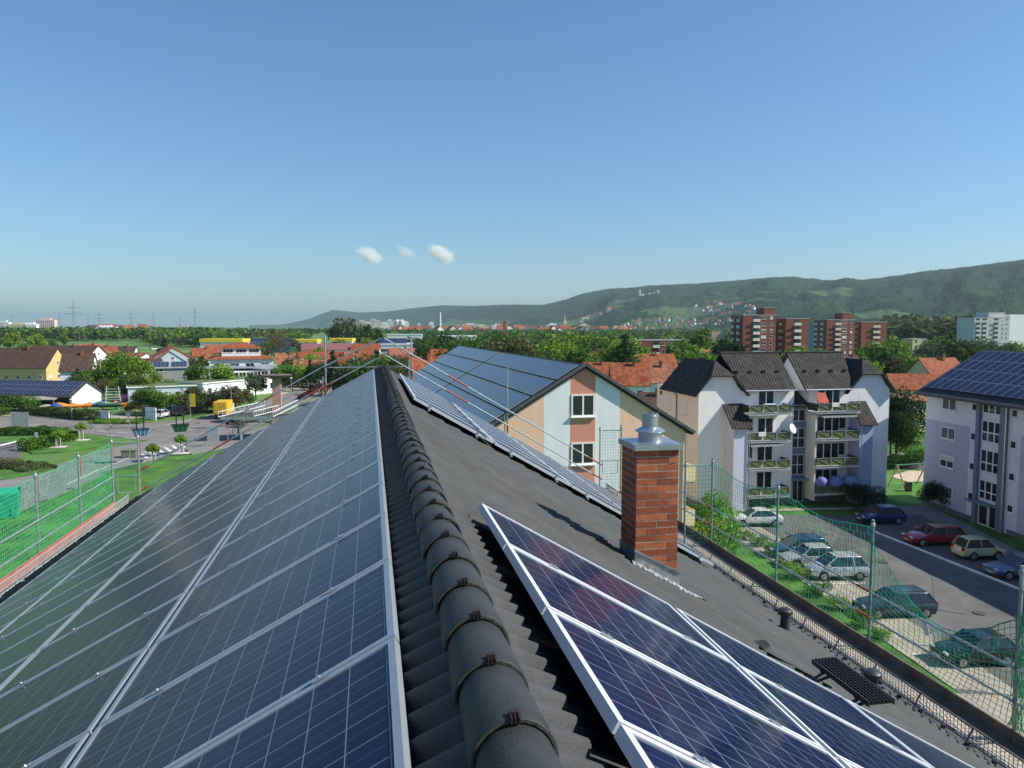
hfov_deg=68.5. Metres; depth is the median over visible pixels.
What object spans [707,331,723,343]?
house
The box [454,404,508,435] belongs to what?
photovoltaic module
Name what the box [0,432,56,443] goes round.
island
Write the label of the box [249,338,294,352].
blue hall
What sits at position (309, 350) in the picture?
house
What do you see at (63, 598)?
photovoltaic module
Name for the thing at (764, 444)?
awning
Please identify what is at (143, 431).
gondola
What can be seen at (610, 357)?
tree
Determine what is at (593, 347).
tree
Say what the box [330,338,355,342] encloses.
supermarket
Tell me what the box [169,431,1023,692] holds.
lawn
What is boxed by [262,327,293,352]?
tree
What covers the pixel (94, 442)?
island
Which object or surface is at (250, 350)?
window
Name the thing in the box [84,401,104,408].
covered boat
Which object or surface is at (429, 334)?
woodland
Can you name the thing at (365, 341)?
tree
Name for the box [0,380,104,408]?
barn
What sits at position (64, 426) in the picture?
asphalt patch
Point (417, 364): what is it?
house
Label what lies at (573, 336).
tree
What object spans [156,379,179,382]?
shrub
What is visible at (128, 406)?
shrub
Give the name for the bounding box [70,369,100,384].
tree
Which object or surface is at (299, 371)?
tree
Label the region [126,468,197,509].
photovoltaic module
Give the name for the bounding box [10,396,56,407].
lean to
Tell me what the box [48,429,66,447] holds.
street tree
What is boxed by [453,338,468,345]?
tree
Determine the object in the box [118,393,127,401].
shrub
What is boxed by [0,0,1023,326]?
sky
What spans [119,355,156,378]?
tree
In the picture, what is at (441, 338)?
tree
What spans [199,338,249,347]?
supermarket
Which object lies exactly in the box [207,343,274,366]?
pavilion hall
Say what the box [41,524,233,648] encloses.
photovoltaic module
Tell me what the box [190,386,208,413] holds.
tree
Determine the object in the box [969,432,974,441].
window
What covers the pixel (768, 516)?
parked car
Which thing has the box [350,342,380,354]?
house
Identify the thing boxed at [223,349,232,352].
window
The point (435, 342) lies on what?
tree
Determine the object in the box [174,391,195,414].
tree
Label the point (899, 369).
tree
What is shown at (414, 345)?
tree
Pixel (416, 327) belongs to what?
distant house
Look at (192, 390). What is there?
tree
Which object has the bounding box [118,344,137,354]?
house
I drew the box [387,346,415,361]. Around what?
house
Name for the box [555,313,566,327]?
church
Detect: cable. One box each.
[5,377,265,412]
[449,401,486,438]
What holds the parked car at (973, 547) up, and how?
on the parking lot at (908, 566)
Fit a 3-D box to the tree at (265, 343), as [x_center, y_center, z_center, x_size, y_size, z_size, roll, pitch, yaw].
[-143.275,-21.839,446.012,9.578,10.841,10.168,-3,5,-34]
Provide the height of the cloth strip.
0.251 m
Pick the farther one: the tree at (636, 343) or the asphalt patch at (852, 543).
the tree at (636, 343)
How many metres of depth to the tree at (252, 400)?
162.21 m
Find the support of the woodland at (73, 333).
on the ground at (63, 457)
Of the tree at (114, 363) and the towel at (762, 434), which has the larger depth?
the tree at (114, 363)
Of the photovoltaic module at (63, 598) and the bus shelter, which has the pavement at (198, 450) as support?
the bus shelter
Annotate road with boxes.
[0,385,331,448]
[0,441,184,519]
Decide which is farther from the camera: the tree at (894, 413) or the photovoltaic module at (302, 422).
the tree at (894, 413)
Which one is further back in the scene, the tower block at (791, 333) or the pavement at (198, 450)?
the tower block at (791, 333)
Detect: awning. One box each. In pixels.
[750,443,782,446]
[818,413,856,417]
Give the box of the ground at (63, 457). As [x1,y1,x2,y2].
[0,327,959,464]
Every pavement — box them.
[3,411,149,422]
[186,389,331,454]
[282,385,305,394]
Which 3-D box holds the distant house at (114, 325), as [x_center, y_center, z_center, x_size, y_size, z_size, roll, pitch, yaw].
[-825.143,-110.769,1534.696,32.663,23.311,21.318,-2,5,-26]
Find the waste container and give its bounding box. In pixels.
[0,487,20,518]
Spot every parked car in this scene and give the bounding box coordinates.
[156,409,169,418]
[164,405,174,412]
[172,408,188,415]
[728,507,783,526]
[764,533,830,555]
[778,542,833,565]
[804,551,869,580]
[852,585,937,619]
[855,504,906,523]
[901,522,966,546]
[929,628,1020,668]
[951,535,1006,560]
[983,553,1023,580]
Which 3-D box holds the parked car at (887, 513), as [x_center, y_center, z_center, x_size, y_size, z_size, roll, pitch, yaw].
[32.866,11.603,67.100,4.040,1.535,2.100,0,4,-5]
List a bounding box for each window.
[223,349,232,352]
[236,349,245,352]
[249,349,258,352]
[570,394,596,417]
[570,442,595,465]
[666,399,670,411]
[683,403,687,416]
[748,445,753,458]
[792,454,803,474]
[793,409,805,420]
[793,428,804,447]
[837,442,845,455]
[838,417,845,429]
[939,454,953,469]
[939,484,952,500]
[940,399,956,411]
[940,426,955,441]
[967,462,973,471]
[967,491,971,497]
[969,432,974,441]
[971,403,975,411]
[978,478,996,503]
[980,448,997,474]
[981,419,999,444]
[982,405,999,415]
[1005,503,1013,514]
[1006,472,1014,482]
[1008,440,1016,450]
[1009,409,1018,418]
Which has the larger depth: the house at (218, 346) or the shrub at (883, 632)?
the house at (218, 346)
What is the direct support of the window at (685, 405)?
in the balcony building at (709, 402)
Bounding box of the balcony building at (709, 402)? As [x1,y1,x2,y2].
[657,351,897,510]
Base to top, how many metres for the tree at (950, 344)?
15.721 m
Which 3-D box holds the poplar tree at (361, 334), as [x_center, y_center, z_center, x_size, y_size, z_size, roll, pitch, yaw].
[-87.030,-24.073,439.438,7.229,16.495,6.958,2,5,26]
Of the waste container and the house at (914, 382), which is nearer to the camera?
the waste container
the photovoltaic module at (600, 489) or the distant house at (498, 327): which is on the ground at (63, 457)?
the distant house at (498, 327)
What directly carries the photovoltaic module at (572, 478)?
on the apartment building at (490, 676)
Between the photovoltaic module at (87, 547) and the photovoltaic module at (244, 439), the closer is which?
the photovoltaic module at (87, 547)
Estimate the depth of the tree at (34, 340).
535.92 m
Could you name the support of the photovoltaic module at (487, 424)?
on the apartment building at (490, 676)
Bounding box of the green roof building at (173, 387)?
[126,382,208,402]
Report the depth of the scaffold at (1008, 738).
12.77 m
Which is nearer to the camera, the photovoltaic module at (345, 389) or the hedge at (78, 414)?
the photovoltaic module at (345, 389)
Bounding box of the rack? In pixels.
[105,386,120,402]
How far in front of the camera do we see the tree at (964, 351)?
294.29 m
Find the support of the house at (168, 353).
on the ground at (63, 457)
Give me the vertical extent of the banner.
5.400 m
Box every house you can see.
[0,345,61,380]
[31,343,108,364]
[58,350,97,382]
[78,342,103,345]
[98,324,116,326]
[100,344,118,357]
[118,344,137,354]
[125,350,152,357]
[135,356,162,371]
[151,344,198,361]
[190,346,216,365]
[204,344,227,351]
[204,350,221,365]
[253,364,278,373]
[275,351,296,364]
[293,359,326,384]
[296,351,373,364]
[301,343,350,351]
[307,347,328,351]
[326,352,354,365]
[341,350,363,354]
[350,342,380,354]
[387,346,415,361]
[406,353,440,377]
[409,326,419,329]
[429,349,450,355]
[434,326,443,330]
[446,326,456,330]
[496,325,508,330]
[525,325,537,329]
[560,325,570,329]
[583,359,609,375]
[608,359,650,393]
[617,326,627,329]
[631,351,677,370]
[638,387,656,406]
[649,361,672,391]
[697,349,718,356]
[707,331,723,343]
[844,352,868,362]
[885,373,941,396]
[889,395,926,430]
[905,354,959,373]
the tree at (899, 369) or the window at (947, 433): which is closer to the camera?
the window at (947, 433)
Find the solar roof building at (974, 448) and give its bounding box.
[913,350,1023,539]
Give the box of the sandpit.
[893,470,923,481]
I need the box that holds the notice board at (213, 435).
[206,426,218,445]
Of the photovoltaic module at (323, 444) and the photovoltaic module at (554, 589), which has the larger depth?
the photovoltaic module at (323, 444)
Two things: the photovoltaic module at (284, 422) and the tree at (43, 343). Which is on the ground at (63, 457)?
the tree at (43, 343)
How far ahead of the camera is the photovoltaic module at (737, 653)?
5.33 m
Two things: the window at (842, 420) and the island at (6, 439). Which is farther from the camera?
the island at (6, 439)
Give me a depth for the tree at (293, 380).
200.04 m
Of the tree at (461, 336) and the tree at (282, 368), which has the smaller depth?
the tree at (282, 368)
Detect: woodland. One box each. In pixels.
[0,326,215,339]
[66,327,383,334]
[138,328,312,345]
[358,329,551,342]
[384,328,492,332]
[470,328,730,342]
[487,328,637,332]
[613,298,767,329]
[876,313,975,346]
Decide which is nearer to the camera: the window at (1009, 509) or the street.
the window at (1009, 509)
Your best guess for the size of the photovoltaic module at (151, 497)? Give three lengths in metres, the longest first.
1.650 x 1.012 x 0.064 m
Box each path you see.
[770,507,869,510]
[864,505,1021,554]
[956,693,1023,735]
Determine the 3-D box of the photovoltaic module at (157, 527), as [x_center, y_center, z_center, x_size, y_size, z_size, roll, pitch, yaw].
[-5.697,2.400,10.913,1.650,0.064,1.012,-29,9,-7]
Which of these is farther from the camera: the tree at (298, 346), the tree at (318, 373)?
the tree at (298, 346)
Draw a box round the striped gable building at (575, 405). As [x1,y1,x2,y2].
[409,345,695,526]
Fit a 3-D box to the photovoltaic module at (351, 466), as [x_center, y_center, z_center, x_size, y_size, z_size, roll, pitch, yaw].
[-2.023,1.071,7.374,1.650,0.065,1.012,-29,9,-7]
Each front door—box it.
[791,480,802,501]
[977,505,988,526]
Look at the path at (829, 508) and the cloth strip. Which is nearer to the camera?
the cloth strip
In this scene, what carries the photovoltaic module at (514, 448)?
on the apartment building at (490, 676)
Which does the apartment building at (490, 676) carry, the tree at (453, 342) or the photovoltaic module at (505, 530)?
the photovoltaic module at (505, 530)
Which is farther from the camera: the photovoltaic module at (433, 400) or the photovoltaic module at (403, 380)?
the photovoltaic module at (403, 380)
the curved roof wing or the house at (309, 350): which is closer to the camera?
the curved roof wing
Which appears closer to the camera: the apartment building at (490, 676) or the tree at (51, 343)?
the apartment building at (490, 676)
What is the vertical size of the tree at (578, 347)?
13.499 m
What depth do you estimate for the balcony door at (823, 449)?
74.70 m
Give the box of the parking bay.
[736,525,1018,694]
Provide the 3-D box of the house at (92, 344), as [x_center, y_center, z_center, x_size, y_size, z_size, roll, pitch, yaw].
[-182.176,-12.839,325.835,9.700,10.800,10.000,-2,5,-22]
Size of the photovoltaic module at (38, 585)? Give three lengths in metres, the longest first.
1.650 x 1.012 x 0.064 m
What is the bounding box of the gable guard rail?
[136,333,602,490]
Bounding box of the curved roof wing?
[195,365,269,378]
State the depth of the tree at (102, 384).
193.65 m
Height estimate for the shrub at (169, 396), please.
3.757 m
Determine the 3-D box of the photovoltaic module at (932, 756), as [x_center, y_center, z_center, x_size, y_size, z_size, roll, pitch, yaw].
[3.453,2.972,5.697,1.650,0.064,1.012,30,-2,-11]
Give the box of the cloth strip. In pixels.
[921,618,928,635]
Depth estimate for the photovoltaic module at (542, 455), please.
19.77 m
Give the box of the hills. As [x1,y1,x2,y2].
[250,259,1023,330]
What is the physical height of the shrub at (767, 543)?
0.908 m
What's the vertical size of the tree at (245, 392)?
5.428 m
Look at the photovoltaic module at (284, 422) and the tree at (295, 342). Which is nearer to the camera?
the photovoltaic module at (284, 422)
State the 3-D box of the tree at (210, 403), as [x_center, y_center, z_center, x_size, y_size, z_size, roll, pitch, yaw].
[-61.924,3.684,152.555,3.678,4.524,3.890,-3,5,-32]
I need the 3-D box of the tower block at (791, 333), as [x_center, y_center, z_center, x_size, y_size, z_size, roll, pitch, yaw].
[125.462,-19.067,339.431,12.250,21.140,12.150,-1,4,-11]
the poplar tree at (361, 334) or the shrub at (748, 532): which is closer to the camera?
the shrub at (748, 532)
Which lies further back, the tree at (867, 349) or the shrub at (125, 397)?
the tree at (867, 349)
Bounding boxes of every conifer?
[156,337,167,351]
[300,359,319,389]
[317,350,338,394]
[372,350,381,361]
[607,333,641,361]
[732,343,741,351]
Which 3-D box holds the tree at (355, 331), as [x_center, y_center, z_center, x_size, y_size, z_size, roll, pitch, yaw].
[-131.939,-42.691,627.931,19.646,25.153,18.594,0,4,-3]
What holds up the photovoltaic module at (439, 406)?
on the apartment building at (490, 676)
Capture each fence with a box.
[192,403,210,416]
[255,390,299,410]
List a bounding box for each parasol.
[815,477,827,486]
[827,476,843,486]
[842,475,858,486]
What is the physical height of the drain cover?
0.014 m
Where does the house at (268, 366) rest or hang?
on the ground at (63, 457)
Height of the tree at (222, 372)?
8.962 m
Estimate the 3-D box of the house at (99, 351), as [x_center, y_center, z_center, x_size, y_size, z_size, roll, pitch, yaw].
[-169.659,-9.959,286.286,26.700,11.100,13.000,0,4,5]
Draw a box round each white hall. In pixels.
[379,338,412,353]
[386,334,422,340]
[444,335,476,339]
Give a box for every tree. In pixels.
[0,332,4,346]
[1,337,15,347]
[2,332,23,347]
[14,342,30,347]
[23,334,45,345]
[36,339,48,344]
[48,340,57,344]
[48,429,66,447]
[57,331,69,344]
[69,371,89,381]
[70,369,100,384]
[72,422,89,440]
[85,364,103,386]
[91,353,117,378]
[94,350,140,381]
[95,377,109,392]
[108,374,136,395]
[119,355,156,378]
[124,371,158,384]
[128,385,166,406]
[141,405,157,416]
[143,443,160,461]
[144,390,171,408]
[148,371,164,382]
[171,434,189,454]
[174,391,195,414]
[178,385,200,413]
[182,362,212,380]
[186,357,205,369]
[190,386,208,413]
[197,354,204,362]
[203,353,220,365]
[204,391,214,412]
[206,362,235,378]
[207,384,244,405]
[222,385,251,410]
[243,372,267,399]
[245,389,254,406]
[257,343,270,355]
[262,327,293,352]
[263,339,278,355]
[264,327,287,356]
[271,363,293,386]
[281,353,300,367]
[282,369,297,379]
[284,347,301,352]
[285,375,300,391]
[289,338,302,348]
[290,360,308,384]
[293,344,301,351]
[303,353,321,359]
[312,347,327,351]
[313,361,324,383]
[326,317,350,339]
[331,339,345,342]
[332,365,354,389]
[333,353,376,385]
[334,358,354,365]
[337,317,357,337]
[345,318,363,342]
[345,355,391,382]
[357,329,366,342]
[361,337,372,342]
[363,324,375,340]
[369,353,397,365]
[373,327,383,342]
[383,353,402,368]
[392,363,406,375]
[407,336,416,344]
[410,338,429,348]
[412,336,438,356]
[429,337,438,346]
[433,338,470,355]
[436,331,463,347]
[440,339,457,348]
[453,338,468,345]
[456,334,471,340]
[462,336,484,346]
[475,339,484,347]
[480,332,506,345]
[480,333,514,350]
[488,333,539,355]
[519,338,551,357]
[520,343,545,357]
[530,338,547,346]
[536,332,565,360]
[538,346,578,362]
[539,328,565,344]
[559,339,574,352]
[564,338,582,351]
[565,331,586,345]
[569,346,599,363]
[573,333,599,350]
[573,340,583,348]
[582,338,607,351]
[586,335,619,347]
[593,341,638,361]
[594,345,644,361]
[609,336,646,353]
[636,345,652,353]
[662,344,681,364]
[669,338,691,362]
[682,346,717,360]
[688,328,713,357]
[690,489,742,554]
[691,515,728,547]
[696,338,719,346]
[709,336,746,356]
[780,347,809,359]
[784,345,808,355]
[855,348,871,360]
[860,339,881,361]
[869,360,884,371]
[871,345,890,363]
[875,351,892,371]
[880,358,908,373]
[881,334,911,354]
[887,362,909,372]
[888,401,912,453]
[888,411,924,452]
[889,386,926,453]
[892,352,915,366]
[901,351,912,358]
[906,356,924,366]
[912,339,946,357]
[923,336,949,345]
[932,345,950,357]
[935,332,970,360]
[947,339,985,362]
[948,341,971,362]
[969,338,997,348]
[975,339,1009,353]
[988,342,1022,350]
[1005,341,1022,348]
[1010,342,1023,350]
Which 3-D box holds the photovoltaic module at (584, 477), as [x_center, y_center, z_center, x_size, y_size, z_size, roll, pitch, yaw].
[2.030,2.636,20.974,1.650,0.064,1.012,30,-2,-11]
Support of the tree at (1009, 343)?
on the ground at (63, 457)
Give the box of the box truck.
[213,399,233,418]
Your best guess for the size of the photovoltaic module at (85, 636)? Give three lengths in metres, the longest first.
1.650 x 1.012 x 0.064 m
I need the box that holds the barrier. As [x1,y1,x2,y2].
[0,441,17,450]
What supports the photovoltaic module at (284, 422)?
on the apartment building at (490, 676)
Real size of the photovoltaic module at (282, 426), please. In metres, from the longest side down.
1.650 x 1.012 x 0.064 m
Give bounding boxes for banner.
[189,393,194,421]
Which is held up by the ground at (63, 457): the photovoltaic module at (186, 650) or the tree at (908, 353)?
the tree at (908, 353)
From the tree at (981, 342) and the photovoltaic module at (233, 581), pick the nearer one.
the photovoltaic module at (233, 581)
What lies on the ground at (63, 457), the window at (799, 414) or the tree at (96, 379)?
the tree at (96, 379)
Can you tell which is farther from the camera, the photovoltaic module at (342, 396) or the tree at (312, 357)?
the tree at (312, 357)
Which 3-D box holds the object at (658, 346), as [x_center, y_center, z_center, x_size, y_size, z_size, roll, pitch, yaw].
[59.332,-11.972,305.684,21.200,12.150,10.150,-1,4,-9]
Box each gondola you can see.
[131,411,148,435]
[170,406,189,431]
[260,377,267,388]
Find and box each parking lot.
[0,443,24,459]
[738,515,1023,696]
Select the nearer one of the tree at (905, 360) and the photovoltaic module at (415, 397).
the photovoltaic module at (415, 397)
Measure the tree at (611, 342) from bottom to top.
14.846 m
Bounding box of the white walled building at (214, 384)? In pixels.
[178,376,271,394]
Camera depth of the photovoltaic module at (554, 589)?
3.96 m
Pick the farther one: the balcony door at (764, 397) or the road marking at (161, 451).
the road marking at (161, 451)
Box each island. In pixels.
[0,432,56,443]
[0,461,51,480]
[25,436,109,453]
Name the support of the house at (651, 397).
on the lawn at (897, 494)
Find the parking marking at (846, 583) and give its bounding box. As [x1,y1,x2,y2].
[763,554,929,654]
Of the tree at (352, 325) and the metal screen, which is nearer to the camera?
the metal screen
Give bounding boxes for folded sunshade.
[817,392,828,403]
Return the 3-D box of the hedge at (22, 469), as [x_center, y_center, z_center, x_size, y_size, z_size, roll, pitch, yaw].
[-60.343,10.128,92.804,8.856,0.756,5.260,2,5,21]
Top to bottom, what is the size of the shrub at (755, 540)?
1.016 m
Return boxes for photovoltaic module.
[0,549,99,609]
[0,551,139,637]
[0,554,213,696]
[0,568,76,617]
[0,577,112,652]
[0,591,48,626]
[0,593,186,730]
[0,610,78,671]
[0,620,13,630]
[0,648,148,767]
[0,653,34,687]
[8,533,118,598]
[17,529,161,617]
[21,733,90,767]
[34,518,136,578]
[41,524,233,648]
[51,512,179,589]
[58,506,151,560]
[70,559,399,767]
[78,495,164,545]
[79,497,194,566]
[84,502,248,606]
[97,485,176,531]
[98,513,391,725]
[103,485,206,546]
[113,477,186,519]
[116,484,261,574]
[124,474,218,529]
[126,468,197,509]
[141,462,204,498]
[141,464,228,515]
[144,469,270,547]
[150,455,213,491]
[155,482,387,642]
[157,456,236,502]
[164,458,279,527]
[169,449,243,492]
[173,636,410,767]
[181,442,250,482]
[183,447,286,509]
[192,437,255,473]
[192,460,384,587]
[197,439,292,495]
[200,431,261,466]
[209,426,267,459]
[210,431,297,482]
[218,443,382,549]
[222,424,301,471]
[231,419,306,462]
[237,430,380,521]
[239,413,309,454]
[247,409,312,446]
[253,405,315,440]
[253,420,379,498]
[259,401,318,434]
[264,411,378,481]
[266,397,320,428]
[275,404,377,466]
[283,398,377,454]
[290,393,376,444]
[295,389,375,436]
[300,385,375,428]
[305,382,375,421]
[309,379,374,415]
[312,376,374,411]
[315,373,374,406]
[318,371,373,402]
[320,369,373,399]
[399,373,453,404]
[400,376,460,410]
[402,378,464,414]
[404,381,469,419]
[406,384,476,425]
[408,388,482,431]
[410,393,493,442]
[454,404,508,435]
[459,408,517,442]
[463,412,525,448]
[468,417,535,456]
[474,422,544,463]
[479,503,729,660]
[480,428,555,472]
[488,435,570,485]
[503,544,825,749]
[506,433,561,465]
[514,439,571,472]
[520,444,582,480]
[529,451,596,490]
[538,458,608,499]
[542,607,844,767]
[548,466,620,508]
[556,461,611,493]
[560,475,621,514]
[566,468,620,499]
[577,476,620,501]
[588,484,621,504]
[599,492,620,505]
[614,724,709,767]
[675,608,931,767]
[677,541,713,565]
[739,667,930,767]
[838,758,858,767]
[844,698,973,767]
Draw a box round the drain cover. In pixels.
[972,611,985,614]
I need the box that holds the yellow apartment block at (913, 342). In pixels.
[901,338,926,358]
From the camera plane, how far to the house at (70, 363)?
218.05 m
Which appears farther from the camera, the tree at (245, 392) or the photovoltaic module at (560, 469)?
the tree at (245, 392)
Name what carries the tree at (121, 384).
on the ground at (63, 457)
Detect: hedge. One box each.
[0,406,10,415]
[0,425,56,435]
[0,460,57,472]
[15,434,59,451]
[18,404,110,420]
[47,427,79,441]
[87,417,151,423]
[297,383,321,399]
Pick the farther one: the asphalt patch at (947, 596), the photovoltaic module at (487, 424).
the asphalt patch at (947, 596)
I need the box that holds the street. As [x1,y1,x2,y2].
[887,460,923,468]
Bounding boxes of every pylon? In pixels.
[66,301,80,328]
[125,310,136,324]
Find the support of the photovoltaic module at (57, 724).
on the apartment building at (490, 676)
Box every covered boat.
[50,403,61,406]
[58,403,80,409]
[72,402,91,409]
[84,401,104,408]
[98,401,121,409]
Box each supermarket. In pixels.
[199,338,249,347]
[294,339,321,350]
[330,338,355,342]
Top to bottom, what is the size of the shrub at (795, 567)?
1.201 m
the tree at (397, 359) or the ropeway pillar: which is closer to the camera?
the ropeway pillar
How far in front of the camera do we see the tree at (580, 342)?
292.68 m
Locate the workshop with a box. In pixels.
[152,361,188,382]
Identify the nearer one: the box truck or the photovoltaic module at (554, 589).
the photovoltaic module at (554, 589)
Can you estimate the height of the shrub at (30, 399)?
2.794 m
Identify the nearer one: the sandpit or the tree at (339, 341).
the sandpit
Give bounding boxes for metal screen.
[11,412,28,426]
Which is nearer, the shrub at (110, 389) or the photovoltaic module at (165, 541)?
the photovoltaic module at (165, 541)
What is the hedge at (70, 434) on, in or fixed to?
on the island at (6, 439)
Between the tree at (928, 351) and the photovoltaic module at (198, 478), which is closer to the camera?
the photovoltaic module at (198, 478)
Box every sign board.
[98,411,109,417]
[145,407,156,420]
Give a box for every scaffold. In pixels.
[0,434,140,590]
[599,425,1023,767]
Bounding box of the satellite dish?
[790,423,796,432]
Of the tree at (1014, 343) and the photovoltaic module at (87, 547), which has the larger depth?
the tree at (1014, 343)
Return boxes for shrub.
[0,393,37,411]
[0,457,26,469]
[3,395,40,409]
[107,379,121,393]
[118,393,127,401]
[123,401,143,410]
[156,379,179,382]
[164,392,174,404]
[168,392,183,406]
[229,420,248,426]
[740,528,755,539]
[749,534,768,545]
[760,541,775,548]
[780,562,811,579]
[802,581,833,596]
[822,593,851,607]
[838,482,888,509]
[845,607,878,628]
[866,625,892,640]
[887,452,909,465]
[887,453,902,466]
[887,454,896,468]
[898,454,916,466]
[901,445,924,461]
[905,454,923,466]
[916,480,950,506]
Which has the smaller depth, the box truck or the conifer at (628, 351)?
the box truck
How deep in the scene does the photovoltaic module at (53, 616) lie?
8.01 m
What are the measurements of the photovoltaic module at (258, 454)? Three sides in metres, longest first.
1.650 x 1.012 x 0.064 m
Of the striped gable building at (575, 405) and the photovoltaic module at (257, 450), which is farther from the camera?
the striped gable building at (575, 405)
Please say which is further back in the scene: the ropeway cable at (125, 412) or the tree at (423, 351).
the tree at (423, 351)
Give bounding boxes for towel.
[758,432,765,436]
[832,402,838,406]
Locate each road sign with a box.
[125,412,131,465]
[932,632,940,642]
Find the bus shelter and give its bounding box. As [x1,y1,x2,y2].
[218,400,297,439]
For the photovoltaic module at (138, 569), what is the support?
on the apartment building at (490, 676)
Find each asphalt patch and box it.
[52,426,73,427]
[105,426,137,429]
[193,425,226,428]
[786,529,827,535]
[827,536,880,549]
[932,577,964,613]
[964,615,1022,640]
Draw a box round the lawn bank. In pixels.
[0,448,224,578]
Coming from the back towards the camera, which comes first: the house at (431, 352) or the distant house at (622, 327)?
the distant house at (622, 327)
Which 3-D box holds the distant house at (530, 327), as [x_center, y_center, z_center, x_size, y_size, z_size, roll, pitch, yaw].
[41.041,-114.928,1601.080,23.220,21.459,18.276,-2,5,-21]
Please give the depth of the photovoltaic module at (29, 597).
10.82 m
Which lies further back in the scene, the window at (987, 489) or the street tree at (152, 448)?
the street tree at (152, 448)
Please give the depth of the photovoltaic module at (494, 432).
17.44 m
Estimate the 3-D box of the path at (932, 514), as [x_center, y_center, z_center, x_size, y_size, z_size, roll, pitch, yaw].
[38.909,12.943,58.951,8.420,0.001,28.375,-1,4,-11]
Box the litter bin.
[904,482,911,491]
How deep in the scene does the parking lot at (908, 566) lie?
53.66 m
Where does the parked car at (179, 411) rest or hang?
on the ground at (63, 457)
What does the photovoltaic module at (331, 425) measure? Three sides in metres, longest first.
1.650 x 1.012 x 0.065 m
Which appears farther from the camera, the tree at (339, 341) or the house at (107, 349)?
the tree at (339, 341)
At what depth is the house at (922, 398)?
125.35 m
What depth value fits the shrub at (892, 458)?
92.17 m
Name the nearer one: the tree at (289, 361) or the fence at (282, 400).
the fence at (282, 400)
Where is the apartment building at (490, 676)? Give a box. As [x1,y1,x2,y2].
[0,364,1023,767]
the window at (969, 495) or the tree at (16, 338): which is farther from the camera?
the tree at (16, 338)
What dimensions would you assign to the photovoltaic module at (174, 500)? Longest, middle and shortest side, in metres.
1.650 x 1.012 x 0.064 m
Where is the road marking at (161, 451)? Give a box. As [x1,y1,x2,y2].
[47,414,211,482]
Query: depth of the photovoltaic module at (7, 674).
6.33 m
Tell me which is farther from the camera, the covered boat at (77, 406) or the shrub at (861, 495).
the covered boat at (77, 406)
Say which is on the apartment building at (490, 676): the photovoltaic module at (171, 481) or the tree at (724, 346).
the photovoltaic module at (171, 481)
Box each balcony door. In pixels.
[755,471,771,491]
[756,446,772,463]
[757,417,773,432]
[758,391,774,404]
[815,468,837,484]
[816,442,838,457]
[817,390,840,409]
[817,416,839,436]
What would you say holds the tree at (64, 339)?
on the ground at (63, 457)
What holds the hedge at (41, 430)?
on the island at (6, 439)
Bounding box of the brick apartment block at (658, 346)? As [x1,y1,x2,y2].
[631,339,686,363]
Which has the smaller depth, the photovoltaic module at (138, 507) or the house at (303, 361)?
the photovoltaic module at (138, 507)
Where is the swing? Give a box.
[887,463,923,489]
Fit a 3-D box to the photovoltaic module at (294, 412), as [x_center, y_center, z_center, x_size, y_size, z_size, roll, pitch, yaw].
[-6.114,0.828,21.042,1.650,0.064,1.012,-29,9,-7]
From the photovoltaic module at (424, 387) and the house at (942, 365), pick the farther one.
the house at (942, 365)
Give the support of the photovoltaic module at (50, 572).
on the apartment building at (490, 676)
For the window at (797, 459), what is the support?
in the balcony building at (709, 402)
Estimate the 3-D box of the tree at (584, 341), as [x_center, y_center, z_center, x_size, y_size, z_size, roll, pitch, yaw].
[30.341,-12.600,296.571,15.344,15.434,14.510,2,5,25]
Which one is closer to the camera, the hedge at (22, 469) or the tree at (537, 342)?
the hedge at (22, 469)
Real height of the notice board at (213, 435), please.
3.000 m
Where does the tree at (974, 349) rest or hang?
on the ground at (63, 457)
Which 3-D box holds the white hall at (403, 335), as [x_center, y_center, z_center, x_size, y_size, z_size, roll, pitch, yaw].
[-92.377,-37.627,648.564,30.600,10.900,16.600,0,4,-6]
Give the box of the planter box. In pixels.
[120,448,137,457]
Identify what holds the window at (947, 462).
in the solar roof building at (974, 448)
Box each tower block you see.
[731,307,775,350]
[775,318,809,355]
[813,313,855,354]
[854,322,886,360]
[956,312,1023,347]
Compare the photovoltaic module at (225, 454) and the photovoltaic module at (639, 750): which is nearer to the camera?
the photovoltaic module at (639, 750)
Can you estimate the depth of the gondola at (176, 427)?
100.42 m
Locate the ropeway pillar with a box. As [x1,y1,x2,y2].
[261,371,292,421]
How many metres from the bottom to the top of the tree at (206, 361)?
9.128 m
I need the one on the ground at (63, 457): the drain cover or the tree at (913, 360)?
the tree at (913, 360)
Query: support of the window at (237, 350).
in the pavilion hall

